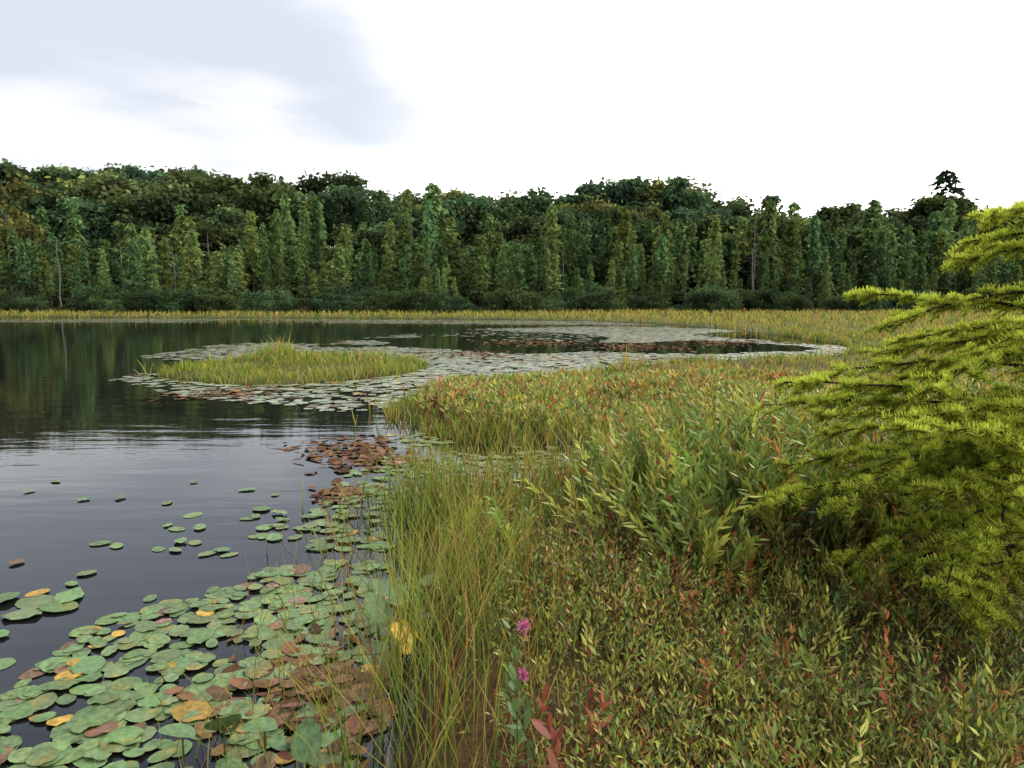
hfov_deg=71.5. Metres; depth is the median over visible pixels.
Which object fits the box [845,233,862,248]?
oak tree
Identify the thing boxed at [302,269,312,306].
tamarack tree
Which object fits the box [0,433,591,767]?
lily pads
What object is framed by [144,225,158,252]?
tamarack tree
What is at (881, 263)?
tamarack tree
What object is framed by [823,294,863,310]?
alder bush
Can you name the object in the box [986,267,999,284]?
tamarack tree
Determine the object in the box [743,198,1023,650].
tamarack tree
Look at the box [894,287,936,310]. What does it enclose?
alder bush
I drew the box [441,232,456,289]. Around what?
tamarack tree
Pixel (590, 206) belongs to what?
oak tree
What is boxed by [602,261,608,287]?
tamarack tree
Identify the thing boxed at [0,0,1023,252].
sky
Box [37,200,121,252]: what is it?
oak tree
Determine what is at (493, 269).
tamarack tree
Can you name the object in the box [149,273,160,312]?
tamarack tree
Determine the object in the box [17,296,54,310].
alder bush
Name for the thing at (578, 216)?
oak tree
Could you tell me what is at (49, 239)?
tamarack tree
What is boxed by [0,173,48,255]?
oak tree
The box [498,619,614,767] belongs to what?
steeplebush plant
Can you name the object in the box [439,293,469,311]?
alder bush
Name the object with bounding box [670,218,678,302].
tamarack tree
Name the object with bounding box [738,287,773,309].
alder bush
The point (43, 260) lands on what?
tamarack tree
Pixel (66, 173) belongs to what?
oak tree
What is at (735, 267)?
tamarack tree
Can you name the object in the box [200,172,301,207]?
oak tree
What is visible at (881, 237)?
tamarack tree
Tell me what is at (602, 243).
tamarack tree
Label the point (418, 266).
tamarack tree
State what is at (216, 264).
tamarack tree
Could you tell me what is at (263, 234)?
tamarack tree
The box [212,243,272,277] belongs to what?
maple tree
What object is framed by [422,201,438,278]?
tamarack tree
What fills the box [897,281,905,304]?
tamarack tree
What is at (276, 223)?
tamarack tree
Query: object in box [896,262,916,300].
tamarack tree
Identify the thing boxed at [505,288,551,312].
alder bush
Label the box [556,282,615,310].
alder bush
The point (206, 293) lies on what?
alder bush
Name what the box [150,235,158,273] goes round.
snag tree
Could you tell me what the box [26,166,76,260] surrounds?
oak tree
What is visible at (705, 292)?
alder bush
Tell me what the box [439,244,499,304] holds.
maple tree
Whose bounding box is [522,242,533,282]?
tamarack tree
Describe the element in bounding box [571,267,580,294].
tamarack tree
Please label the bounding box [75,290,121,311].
alder bush
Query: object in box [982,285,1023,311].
alder bush
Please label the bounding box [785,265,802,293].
tamarack tree
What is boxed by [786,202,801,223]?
tamarack tree
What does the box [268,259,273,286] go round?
tamarack tree
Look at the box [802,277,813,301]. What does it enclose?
tamarack tree
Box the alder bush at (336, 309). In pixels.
[317,300,348,312]
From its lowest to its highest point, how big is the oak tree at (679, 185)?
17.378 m
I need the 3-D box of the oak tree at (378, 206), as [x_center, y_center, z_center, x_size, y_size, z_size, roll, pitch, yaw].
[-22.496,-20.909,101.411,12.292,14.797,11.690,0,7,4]
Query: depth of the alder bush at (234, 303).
70.30 m
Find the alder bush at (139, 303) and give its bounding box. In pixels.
[136,300,163,312]
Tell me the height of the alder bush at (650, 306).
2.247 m
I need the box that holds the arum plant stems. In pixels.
[181,587,440,767]
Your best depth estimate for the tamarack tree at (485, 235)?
79.44 m
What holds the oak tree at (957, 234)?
on the bog ground
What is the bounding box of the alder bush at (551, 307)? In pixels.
[537,300,566,312]
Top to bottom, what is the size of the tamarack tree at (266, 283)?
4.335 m
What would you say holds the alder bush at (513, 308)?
on the bog ground
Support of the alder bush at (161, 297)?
on the bog ground
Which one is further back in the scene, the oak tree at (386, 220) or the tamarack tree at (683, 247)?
the oak tree at (386, 220)
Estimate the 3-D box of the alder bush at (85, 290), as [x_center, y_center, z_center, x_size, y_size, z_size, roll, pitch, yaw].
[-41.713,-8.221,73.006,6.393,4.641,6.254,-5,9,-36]
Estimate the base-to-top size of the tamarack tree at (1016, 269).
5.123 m
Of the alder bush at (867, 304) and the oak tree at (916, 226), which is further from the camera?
the oak tree at (916, 226)
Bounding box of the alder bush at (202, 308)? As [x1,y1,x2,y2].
[166,285,231,312]
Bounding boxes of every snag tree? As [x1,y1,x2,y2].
[1,211,11,289]
[55,238,67,305]
[112,242,123,286]
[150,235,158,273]
[172,250,177,290]
[560,247,568,301]
[679,240,690,298]
[748,226,759,289]
[750,249,757,290]
[953,230,968,308]
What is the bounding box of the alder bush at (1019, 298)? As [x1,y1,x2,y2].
[1008,295,1022,309]
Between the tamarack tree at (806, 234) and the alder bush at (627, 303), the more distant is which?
the tamarack tree at (806, 234)
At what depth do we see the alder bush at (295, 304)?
71.53 m
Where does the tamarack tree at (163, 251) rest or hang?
on the bog ground
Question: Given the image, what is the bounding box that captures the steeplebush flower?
[517,618,529,681]
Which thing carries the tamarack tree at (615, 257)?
on the bog ground
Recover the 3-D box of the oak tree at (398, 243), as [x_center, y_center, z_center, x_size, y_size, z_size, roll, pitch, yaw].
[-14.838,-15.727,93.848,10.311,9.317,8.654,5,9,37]
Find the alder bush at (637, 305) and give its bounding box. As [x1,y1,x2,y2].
[624,289,673,309]
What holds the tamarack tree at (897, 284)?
on the bog ground
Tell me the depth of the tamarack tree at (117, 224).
87.72 m
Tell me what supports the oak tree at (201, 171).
on the bog ground
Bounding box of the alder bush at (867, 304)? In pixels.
[837,288,889,310]
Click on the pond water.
(78, 419)
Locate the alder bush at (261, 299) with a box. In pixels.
[234,286,294,313]
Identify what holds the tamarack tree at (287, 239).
on the bog ground
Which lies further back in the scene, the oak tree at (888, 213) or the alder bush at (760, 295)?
the oak tree at (888, 213)
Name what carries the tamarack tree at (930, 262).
on the bog ground
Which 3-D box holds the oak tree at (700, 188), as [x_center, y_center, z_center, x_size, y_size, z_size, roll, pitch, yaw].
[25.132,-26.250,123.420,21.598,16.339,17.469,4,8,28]
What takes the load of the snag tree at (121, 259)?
on the bog ground
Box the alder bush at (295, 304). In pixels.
[265,289,306,311]
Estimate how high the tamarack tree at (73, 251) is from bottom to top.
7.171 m
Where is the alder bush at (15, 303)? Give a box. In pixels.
[1,296,36,311]
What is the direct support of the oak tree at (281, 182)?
on the bog ground
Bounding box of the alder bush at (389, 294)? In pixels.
[360,289,401,311]
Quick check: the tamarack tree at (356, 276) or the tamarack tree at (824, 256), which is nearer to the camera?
the tamarack tree at (356, 276)
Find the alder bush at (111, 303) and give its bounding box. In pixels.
[87,296,127,313]
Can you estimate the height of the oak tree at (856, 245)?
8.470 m
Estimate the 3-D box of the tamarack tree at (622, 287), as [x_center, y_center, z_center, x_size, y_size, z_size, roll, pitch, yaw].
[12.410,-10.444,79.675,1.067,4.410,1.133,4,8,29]
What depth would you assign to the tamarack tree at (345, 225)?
86.35 m
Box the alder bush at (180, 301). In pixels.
[136,288,204,312]
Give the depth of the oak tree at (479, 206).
97.96 m
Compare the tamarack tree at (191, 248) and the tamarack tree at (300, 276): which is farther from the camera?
the tamarack tree at (300, 276)
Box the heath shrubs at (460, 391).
[407,363,1023,767]
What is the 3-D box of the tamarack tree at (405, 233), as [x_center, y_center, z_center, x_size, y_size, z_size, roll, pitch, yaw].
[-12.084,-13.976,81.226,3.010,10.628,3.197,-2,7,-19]
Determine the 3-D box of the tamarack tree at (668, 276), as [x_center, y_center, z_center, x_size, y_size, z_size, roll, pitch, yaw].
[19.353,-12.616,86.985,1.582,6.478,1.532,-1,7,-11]
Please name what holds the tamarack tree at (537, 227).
on the bog ground
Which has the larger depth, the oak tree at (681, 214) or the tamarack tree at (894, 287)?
the oak tree at (681, 214)
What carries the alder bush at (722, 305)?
on the bog ground
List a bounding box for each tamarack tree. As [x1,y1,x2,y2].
[0,240,14,292]
[0,262,12,291]
[1,229,28,293]
[12,253,30,297]
[13,237,34,298]
[22,247,43,296]
[25,237,35,297]
[30,206,51,300]
[31,245,42,297]
[37,257,56,301]
[38,247,49,298]
[38,284,46,303]
[44,264,57,310]
[47,233,57,304]
[49,237,66,300]
[52,266,65,306]
[53,257,62,305]
[53,271,66,306]
[57,273,64,300]
[62,201,89,277]
[62,256,78,307]
[63,216,81,269]
[64,243,87,294]
[69,267,84,296]
[77,249,97,293]
[87,253,95,274]
[88,275,97,296]
[95,248,111,291]
[95,270,101,296]
[98,251,111,295]
[102,239,111,247]
[111,261,120,281]
[112,221,127,255]
[117,255,133,287]
[120,223,138,266]
[122,238,149,311]
[122,272,126,289]
[135,236,142,280]
[136,231,161,290]
[137,227,150,289]
[141,240,154,289]
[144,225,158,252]
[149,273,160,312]
[151,245,162,288]
[156,239,179,294]
[156,250,172,289]
[156,276,162,289]
[161,269,173,292]
[162,236,172,285]
[168,227,175,270]
[169,215,190,279]
[172,220,203,286]
[172,254,180,288]
[174,204,187,226]
[176,247,186,291]
[178,231,207,310]
[179,254,194,296]
[184,215,201,280]
[193,283,198,311]
[201,268,212,289]
[204,254,223,288]
[207,251,227,303]
[216,243,231,295]
[221,256,237,309]
[225,258,237,295]
[230,248,250,296]
[231,251,249,303]
[232,263,239,296]
[240,247,247,290]
[241,210,264,302]
[252,236,272,283]
[255,257,273,290]
[256,222,273,275]
[263,271,270,310]
[268,218,281,302]
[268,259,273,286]
[271,209,284,300]
[272,260,287,295]
[274,221,300,296]
[279,193,293,287]
[280,243,289,306]
[280,264,289,289]
[281,233,297,292]
[284,245,301,297]
[291,221,297,297]
[294,247,307,305]
[295,206,313,307]
[296,230,310,305]
[301,195,329,249]
[301,226,310,305]
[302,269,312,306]
[304,222,326,287]
[306,200,326,291]
[306,270,319,295]
[307,275,312,298]
[318,201,329,255]
[319,260,327,288]
[320,271,326,291]
[322,261,341,295]
[329,244,351,294]
[331,227,357,295]
[338,224,360,293]
[346,233,354,290]
[351,253,364,299]
[352,222,365,273]
[356,240,380,291]
[358,238,372,288]
[361,263,374,300]
[371,252,381,296]
[374,234,391,288]
[375,221,392,258]
[375,274,383,293]
[378,253,383,285]
[379,255,391,294]
[380,254,394,296]
[381,218,400,291]
[393,258,408,291]
[394,189,416,279]
[394,214,413,284]
[401,277,408,291]
[403,244,417,291]
[409,253,424,290]
[411,243,422,289]
[414,182,452,274]
[417,276,427,298]
[419,215,432,271]
[420,238,432,286]
[420,264,434,293]
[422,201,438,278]
[430,264,435,300]
[433,210,452,274]
[433,267,441,291]
[434,276,441,311]
[439,255,451,295]
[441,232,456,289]
[441,266,448,298]
[447,217,460,277]
[447,240,466,290]
[450,276,458,296]
[457,248,471,303]
[457,268,463,296]
[463,257,479,303]
[465,235,493,308]
[470,276,480,309]
[471,255,492,309]
[474,233,492,308]
[480,258,493,309]
[482,226,495,305]
[485,212,494,245]
[485,222,496,256]
[486,249,496,305]
[487,261,497,297]
[488,232,506,299]
[492,246,511,302]
[493,252,508,307]
[497,241,507,303]
[498,249,508,291]
[506,241,515,283]
[506,242,528,291]
[508,273,518,302]
[518,242,524,278]
[521,244,531,271]
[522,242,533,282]
[522,266,536,293]
[523,222,544,290]
[527,258,541,294]
[536,245,546,296]
[537,241,548,298]
[538,207,554,290]
[541,253,564,302]
[543,203,562,277]
[544,248,552,296]
[556,225,568,291]
[560,211,581,301]
[560,273,568,295]
[566,230,584,276]
[566,253,578,306]
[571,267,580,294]
[574,218,597,291]
[577,277,584,310]
[585,264,596,290]
[585,270,592,294]
[596,241,604,279]
[597,211,613,287]
[598,226,619,284]
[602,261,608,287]
[604,228,638,294]
[605,260,616,298]
[609,244,626,297]
[612,245,621,287]
[613,206,639,307]
[618,272,626,299]
[620,208,634,288]
[624,272,633,304]
[625,244,639,307]
[627,251,645,301]
[628,230,646,301]
[637,243,647,291]
[637,251,644,290]
[640,267,645,298]
[642,220,654,279]
[644,280,655,309]
[645,225,669,297]
[645,268,653,291]
[649,254,667,295]
[651,235,665,291]
[652,210,679,308]
[654,265,669,303]
[655,234,669,307]
[664,259,675,305]
[666,265,675,307]
[667,264,682,305]
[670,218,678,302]
[673,222,689,303]
[675,239,690,306]
[678,254,689,304]
[687,221,698,274]
[692,239,718,297]
[699,245,709,287]
[703,214,722,287]
[715,239,724,273]
[715,259,725,290]
[719,270,727,289]
[722,256,738,287]
[725,249,743,289]
[728,238,737,277]
[728,271,739,294]
[730,260,738,288]
[736,215,749,280]
[738,278,742,295]
[742,223,754,286]
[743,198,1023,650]
[747,261,759,290]
[747,262,760,290]
[748,235,768,287]
[753,199,785,285]
[754,260,772,291]
[759,255,769,290]
[760,276,765,290]
[771,251,781,291]
[771,257,783,286]
[772,219,808,293]
[772,262,779,291]
[773,211,789,290]
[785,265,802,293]
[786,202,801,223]
[792,244,805,278]
[795,249,804,295]
[801,218,810,293]
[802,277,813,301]
[804,214,823,308]
[804,227,824,305]
[808,255,832,302]
[809,233,831,306]
[814,265,836,300]
[815,294,823,309]
[816,246,828,308]
[820,263,829,305]
[826,211,842,253]
[827,233,839,285]
[832,244,841,282]
[833,249,842,283]
[834,227,852,295]
[835,262,846,296]
[839,248,856,272]
[842,273,852,310]
[849,262,857,289]
[852,211,872,275]
[854,199,893,291]
[855,222,882,287]
[858,266,870,289]
[864,231,890,289]
[867,266,886,295]
[868,240,880,278]
[871,275,878,289]
[879,238,888,289]
[880,245,893,309]
[881,224,900,257]
[884,233,901,300]
[889,266,896,302]
[891,245,902,306]
[895,225,917,306]
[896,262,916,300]
[896,272,900,305]
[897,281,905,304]
[903,260,910,304]
[909,254,918,285]
[911,229,927,290]
[911,280,918,292]
[912,256,930,289]
[913,229,937,291]
[916,253,938,292]
[919,228,950,290]
[922,276,926,293]
[926,231,957,295]
[927,211,941,251]
[928,268,938,291]
[937,244,955,292]
[938,199,958,293]
[939,213,951,257]
[950,252,965,308]
[951,222,969,292]
[955,251,969,292]
[956,229,967,279]
[960,261,981,290]
[964,262,977,292]
[965,206,979,268]
[971,271,977,309]
[977,256,1000,309]
[977,264,989,287]
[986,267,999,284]
[995,228,1022,285]
[1009,226,1020,282]
[1009,266,1023,295]
[1018,254,1023,288]
[1018,269,1023,283]
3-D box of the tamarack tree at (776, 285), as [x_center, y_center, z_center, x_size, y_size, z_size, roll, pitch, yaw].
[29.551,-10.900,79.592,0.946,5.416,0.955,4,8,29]
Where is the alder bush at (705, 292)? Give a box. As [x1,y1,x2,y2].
[685,285,744,311]
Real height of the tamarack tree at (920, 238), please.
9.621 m
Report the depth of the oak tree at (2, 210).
78.07 m
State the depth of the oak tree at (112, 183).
93.76 m
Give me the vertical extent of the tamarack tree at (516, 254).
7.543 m
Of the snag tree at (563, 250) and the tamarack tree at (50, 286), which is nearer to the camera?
the tamarack tree at (50, 286)
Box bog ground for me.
[0,287,1023,767]
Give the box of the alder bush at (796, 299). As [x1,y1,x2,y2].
[773,292,814,311]
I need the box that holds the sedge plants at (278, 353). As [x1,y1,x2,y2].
[0,305,1023,767]
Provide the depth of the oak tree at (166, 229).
89.17 m
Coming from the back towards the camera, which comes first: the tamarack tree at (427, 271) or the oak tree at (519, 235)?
the oak tree at (519, 235)
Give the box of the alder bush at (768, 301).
[746,292,782,309]
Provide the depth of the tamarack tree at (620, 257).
82.07 m
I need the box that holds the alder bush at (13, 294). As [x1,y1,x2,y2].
[0,288,25,310]
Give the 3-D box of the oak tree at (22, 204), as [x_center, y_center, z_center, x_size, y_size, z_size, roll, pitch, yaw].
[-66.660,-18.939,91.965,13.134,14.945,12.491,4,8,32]
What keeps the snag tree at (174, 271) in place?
on the bog ground
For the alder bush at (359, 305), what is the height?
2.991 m
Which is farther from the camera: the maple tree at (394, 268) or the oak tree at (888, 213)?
the oak tree at (888, 213)
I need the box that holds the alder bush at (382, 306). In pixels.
[365,292,401,312]
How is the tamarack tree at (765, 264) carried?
on the bog ground
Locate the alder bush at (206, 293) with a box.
[197,287,240,311]
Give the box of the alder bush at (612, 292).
[571,282,628,310]
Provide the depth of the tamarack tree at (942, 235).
82.55 m
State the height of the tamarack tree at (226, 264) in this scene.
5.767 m
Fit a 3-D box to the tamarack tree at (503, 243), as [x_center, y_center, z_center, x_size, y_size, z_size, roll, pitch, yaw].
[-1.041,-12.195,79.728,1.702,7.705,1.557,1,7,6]
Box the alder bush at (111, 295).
[98,285,152,311]
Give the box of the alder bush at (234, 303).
[201,292,247,312]
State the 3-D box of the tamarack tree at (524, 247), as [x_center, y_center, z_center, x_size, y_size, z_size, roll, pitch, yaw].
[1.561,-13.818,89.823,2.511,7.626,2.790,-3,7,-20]
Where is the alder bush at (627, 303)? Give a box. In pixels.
[607,296,633,308]
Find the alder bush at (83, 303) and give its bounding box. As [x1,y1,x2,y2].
[79,296,103,310]
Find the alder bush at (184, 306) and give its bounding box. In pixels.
[164,294,194,311]
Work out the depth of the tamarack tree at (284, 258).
79.32 m
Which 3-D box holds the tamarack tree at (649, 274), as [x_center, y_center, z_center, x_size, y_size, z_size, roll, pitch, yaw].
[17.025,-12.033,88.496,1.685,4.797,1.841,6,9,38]
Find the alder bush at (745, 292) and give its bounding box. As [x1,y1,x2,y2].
[728,288,770,309]
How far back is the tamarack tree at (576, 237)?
87.12 m
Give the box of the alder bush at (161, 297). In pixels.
[137,293,176,312]
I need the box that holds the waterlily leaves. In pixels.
[0,319,848,411]
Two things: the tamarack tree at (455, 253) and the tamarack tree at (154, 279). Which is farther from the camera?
the tamarack tree at (455, 253)
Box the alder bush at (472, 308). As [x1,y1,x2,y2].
[460,302,477,311]
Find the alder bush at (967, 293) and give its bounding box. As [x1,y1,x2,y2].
[959,284,1011,309]
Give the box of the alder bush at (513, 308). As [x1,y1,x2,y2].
[510,303,522,310]
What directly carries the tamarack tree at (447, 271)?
on the bog ground
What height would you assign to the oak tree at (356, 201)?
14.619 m
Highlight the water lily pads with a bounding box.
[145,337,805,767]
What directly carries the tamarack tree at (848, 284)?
on the bog ground
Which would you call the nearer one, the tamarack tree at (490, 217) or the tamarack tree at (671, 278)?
the tamarack tree at (671, 278)
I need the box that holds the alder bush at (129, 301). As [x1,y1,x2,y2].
[116,288,171,312]
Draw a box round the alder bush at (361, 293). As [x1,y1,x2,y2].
[314,285,372,309]
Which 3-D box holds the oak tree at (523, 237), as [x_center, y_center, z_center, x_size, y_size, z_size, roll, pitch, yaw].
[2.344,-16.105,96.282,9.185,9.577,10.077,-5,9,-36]
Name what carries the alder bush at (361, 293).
on the bog ground
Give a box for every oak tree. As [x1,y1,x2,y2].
[0,158,63,289]
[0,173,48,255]
[0,178,57,213]
[0,180,76,231]
[0,181,32,256]
[9,162,57,183]
[19,194,60,251]
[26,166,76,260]
[27,187,129,238]
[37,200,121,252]
[38,195,118,250]
[41,176,93,191]
[42,163,94,183]
[46,193,103,209]
[54,171,195,221]
[84,163,127,176]
[84,167,246,285]
[89,203,173,247]
[102,162,167,182]
[110,213,159,249]
[115,179,253,229]
[116,165,170,181]
[126,165,242,222]
[152,219,240,250]
[152,222,172,240]
[154,223,218,250]
[162,165,208,177]
[192,205,254,254]
[197,207,270,245]
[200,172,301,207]
[213,187,282,227]
[220,228,296,295]
[225,199,269,230]
[234,183,305,235]
[240,179,307,199]
[245,175,303,191]
[256,203,334,249]
[288,186,374,244]
[294,221,356,256]
[295,169,373,198]
[324,183,399,237]
[334,226,399,293]
[357,201,400,227]
[382,189,420,201]
[387,194,420,203]
[390,197,401,210]
[391,203,493,246]
[391,208,469,250]
[392,213,452,243]
[394,228,421,252]
[407,192,449,207]
[422,193,505,243]
[423,186,530,207]
[441,193,500,239]
[446,196,521,238]
[455,206,518,249]
[464,213,505,238]
[474,215,525,242]
[498,194,562,225]
[503,208,575,264]
[504,224,597,246]
[506,230,542,244]
[510,187,575,212]
[529,207,603,233]
[545,192,616,250]
[557,177,638,208]
[565,205,657,243]
[565,219,613,258]
[592,200,669,242]
[597,175,722,227]
[606,182,721,201]
[613,176,723,216]
[630,221,675,292]
[648,204,734,230]
[676,212,747,251]
[687,228,733,242]
[688,200,731,217]
[697,203,746,218]
[699,207,810,274]
[723,192,783,218]
[746,214,761,224]
[766,242,809,263]
[767,217,830,251]
[796,216,857,253]
[809,214,851,224]
[812,204,859,222]
[827,207,893,295]
[833,222,865,297]
[838,200,886,215]
[844,241,860,275]
[845,216,906,235]
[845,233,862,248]
[854,205,909,219]
[891,211,923,230]
[896,193,981,238]
[896,233,954,249]
[897,216,935,237]
[953,232,960,245]
[977,205,1009,242]
[991,215,1023,240]
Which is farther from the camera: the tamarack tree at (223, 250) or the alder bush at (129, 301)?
the tamarack tree at (223, 250)
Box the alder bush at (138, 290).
[119,288,161,311]
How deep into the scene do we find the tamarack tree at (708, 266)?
84.07 m
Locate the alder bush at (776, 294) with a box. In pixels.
[761,288,801,310]
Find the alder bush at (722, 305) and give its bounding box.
[706,301,724,310]
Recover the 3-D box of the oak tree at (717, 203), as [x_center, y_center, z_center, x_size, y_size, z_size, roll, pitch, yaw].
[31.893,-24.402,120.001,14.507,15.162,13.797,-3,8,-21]
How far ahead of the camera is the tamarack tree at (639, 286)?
84.55 m
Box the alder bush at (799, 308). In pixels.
[789,301,810,312]
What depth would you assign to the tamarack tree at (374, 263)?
77.61 m
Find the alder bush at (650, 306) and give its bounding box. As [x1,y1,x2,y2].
[634,299,660,310]
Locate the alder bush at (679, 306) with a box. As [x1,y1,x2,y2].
[673,304,691,311]
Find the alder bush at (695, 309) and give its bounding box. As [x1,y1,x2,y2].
[683,302,703,310]
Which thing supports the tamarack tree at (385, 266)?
on the bog ground
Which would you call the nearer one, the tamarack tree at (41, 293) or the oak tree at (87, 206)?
the tamarack tree at (41, 293)
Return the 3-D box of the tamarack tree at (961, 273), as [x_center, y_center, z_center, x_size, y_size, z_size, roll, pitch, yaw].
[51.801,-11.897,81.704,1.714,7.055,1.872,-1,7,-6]
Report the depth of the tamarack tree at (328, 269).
73.92 m
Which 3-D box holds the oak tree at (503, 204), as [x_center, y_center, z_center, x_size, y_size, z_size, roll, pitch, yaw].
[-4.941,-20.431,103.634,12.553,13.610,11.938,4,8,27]
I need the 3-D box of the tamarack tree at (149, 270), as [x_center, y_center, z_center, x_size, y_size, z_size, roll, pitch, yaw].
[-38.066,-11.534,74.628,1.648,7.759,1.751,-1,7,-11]
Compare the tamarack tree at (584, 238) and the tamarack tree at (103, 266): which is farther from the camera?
the tamarack tree at (584, 238)
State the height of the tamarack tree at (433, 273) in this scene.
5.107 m
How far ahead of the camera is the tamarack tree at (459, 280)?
80.46 m
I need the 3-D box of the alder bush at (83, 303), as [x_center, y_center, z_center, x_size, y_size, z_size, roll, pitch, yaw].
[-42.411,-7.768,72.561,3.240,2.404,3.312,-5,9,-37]
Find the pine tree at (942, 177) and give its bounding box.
[912,170,970,212]
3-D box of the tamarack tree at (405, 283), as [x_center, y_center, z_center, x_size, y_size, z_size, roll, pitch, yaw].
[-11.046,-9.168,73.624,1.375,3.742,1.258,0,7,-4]
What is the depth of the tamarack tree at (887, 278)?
80.26 m
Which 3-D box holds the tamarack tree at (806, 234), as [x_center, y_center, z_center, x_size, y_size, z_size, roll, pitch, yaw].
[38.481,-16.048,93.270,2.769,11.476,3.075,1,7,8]
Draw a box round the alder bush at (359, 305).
[342,295,378,312]
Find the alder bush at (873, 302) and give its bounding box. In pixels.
[839,288,895,311]
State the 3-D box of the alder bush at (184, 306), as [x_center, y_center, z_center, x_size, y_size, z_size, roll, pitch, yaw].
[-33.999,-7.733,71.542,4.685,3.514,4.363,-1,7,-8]
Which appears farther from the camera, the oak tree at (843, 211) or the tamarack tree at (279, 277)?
the oak tree at (843, 211)
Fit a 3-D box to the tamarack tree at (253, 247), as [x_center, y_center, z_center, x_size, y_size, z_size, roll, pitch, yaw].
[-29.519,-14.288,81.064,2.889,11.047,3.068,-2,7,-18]
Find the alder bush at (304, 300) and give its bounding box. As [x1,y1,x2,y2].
[296,291,348,313]
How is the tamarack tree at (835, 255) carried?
on the bog ground
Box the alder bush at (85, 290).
[71,281,124,310]
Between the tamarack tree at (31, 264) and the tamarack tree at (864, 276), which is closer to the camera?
the tamarack tree at (31, 264)
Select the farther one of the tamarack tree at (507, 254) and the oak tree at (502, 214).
the oak tree at (502, 214)
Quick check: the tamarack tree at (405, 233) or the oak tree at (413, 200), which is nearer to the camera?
the tamarack tree at (405, 233)
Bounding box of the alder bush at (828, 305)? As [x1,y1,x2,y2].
[818,294,857,311]
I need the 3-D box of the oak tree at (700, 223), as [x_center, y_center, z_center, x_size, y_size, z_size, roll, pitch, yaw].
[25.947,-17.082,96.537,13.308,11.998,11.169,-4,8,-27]
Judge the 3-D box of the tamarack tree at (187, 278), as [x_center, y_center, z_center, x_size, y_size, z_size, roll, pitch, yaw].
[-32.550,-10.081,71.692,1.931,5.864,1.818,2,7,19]
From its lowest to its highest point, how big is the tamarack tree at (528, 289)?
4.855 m
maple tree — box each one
[29,261,71,303]
[59,246,126,288]
[67,257,171,292]
[87,248,139,263]
[170,268,262,294]
[198,251,261,290]
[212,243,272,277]
[244,253,301,301]
[273,284,300,299]
[291,241,380,293]
[391,258,463,299]
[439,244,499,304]
[440,270,484,303]
[516,252,619,304]
[562,267,607,294]
[643,253,699,303]
[645,261,704,303]
[688,245,755,279]
[721,261,753,294]
[769,260,815,297]
[778,251,862,295]
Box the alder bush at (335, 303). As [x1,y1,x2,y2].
[309,294,355,313]
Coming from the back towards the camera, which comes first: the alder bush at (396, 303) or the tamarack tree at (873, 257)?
the tamarack tree at (873, 257)
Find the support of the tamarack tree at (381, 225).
on the bog ground
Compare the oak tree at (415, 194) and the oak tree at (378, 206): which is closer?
the oak tree at (378, 206)
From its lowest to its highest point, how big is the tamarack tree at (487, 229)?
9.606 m
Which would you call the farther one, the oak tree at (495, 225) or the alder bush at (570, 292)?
the oak tree at (495, 225)
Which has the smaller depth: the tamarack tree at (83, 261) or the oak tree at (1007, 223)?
the tamarack tree at (83, 261)
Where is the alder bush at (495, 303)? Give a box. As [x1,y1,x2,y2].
[482,287,525,312]
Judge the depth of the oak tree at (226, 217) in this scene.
89.48 m
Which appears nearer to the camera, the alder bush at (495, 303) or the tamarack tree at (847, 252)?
the alder bush at (495, 303)
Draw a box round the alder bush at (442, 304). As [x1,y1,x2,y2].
[420,289,468,312]
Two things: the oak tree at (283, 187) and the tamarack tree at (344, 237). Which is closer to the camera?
the tamarack tree at (344, 237)
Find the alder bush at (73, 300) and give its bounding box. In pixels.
[60,294,97,308]
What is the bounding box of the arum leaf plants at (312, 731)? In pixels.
[158,573,448,762]
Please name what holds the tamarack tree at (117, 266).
on the bog ground
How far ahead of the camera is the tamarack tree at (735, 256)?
87.56 m
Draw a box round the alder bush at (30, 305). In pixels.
[17,300,49,312]
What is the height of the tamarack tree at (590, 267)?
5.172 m
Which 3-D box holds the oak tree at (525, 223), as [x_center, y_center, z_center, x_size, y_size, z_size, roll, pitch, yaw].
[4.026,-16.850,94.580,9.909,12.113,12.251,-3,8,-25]
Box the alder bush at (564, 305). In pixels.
[539,296,569,309]
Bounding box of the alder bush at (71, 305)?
[58,301,83,311]
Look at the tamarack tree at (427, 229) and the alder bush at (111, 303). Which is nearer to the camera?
the alder bush at (111, 303)
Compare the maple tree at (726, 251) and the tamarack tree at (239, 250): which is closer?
the tamarack tree at (239, 250)
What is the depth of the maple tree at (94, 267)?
79.83 m
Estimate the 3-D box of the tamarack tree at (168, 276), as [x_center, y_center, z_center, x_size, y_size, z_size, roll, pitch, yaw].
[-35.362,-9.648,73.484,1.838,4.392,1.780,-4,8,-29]
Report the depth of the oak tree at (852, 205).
122.77 m
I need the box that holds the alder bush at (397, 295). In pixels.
[379,288,428,311]
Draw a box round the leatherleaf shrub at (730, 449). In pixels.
[463,376,1023,598]
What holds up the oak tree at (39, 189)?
on the bog ground
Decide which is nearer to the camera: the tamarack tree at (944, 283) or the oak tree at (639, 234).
the tamarack tree at (944, 283)
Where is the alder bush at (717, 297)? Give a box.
[680,283,739,310]
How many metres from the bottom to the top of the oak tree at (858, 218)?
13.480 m
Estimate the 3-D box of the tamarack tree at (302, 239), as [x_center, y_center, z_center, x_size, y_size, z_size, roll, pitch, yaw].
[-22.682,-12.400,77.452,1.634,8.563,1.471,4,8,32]
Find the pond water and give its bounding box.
[0,317,850,767]
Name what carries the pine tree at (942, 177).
on the bog ground
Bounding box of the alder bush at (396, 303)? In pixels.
[387,286,431,312]
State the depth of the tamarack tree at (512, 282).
74.58 m

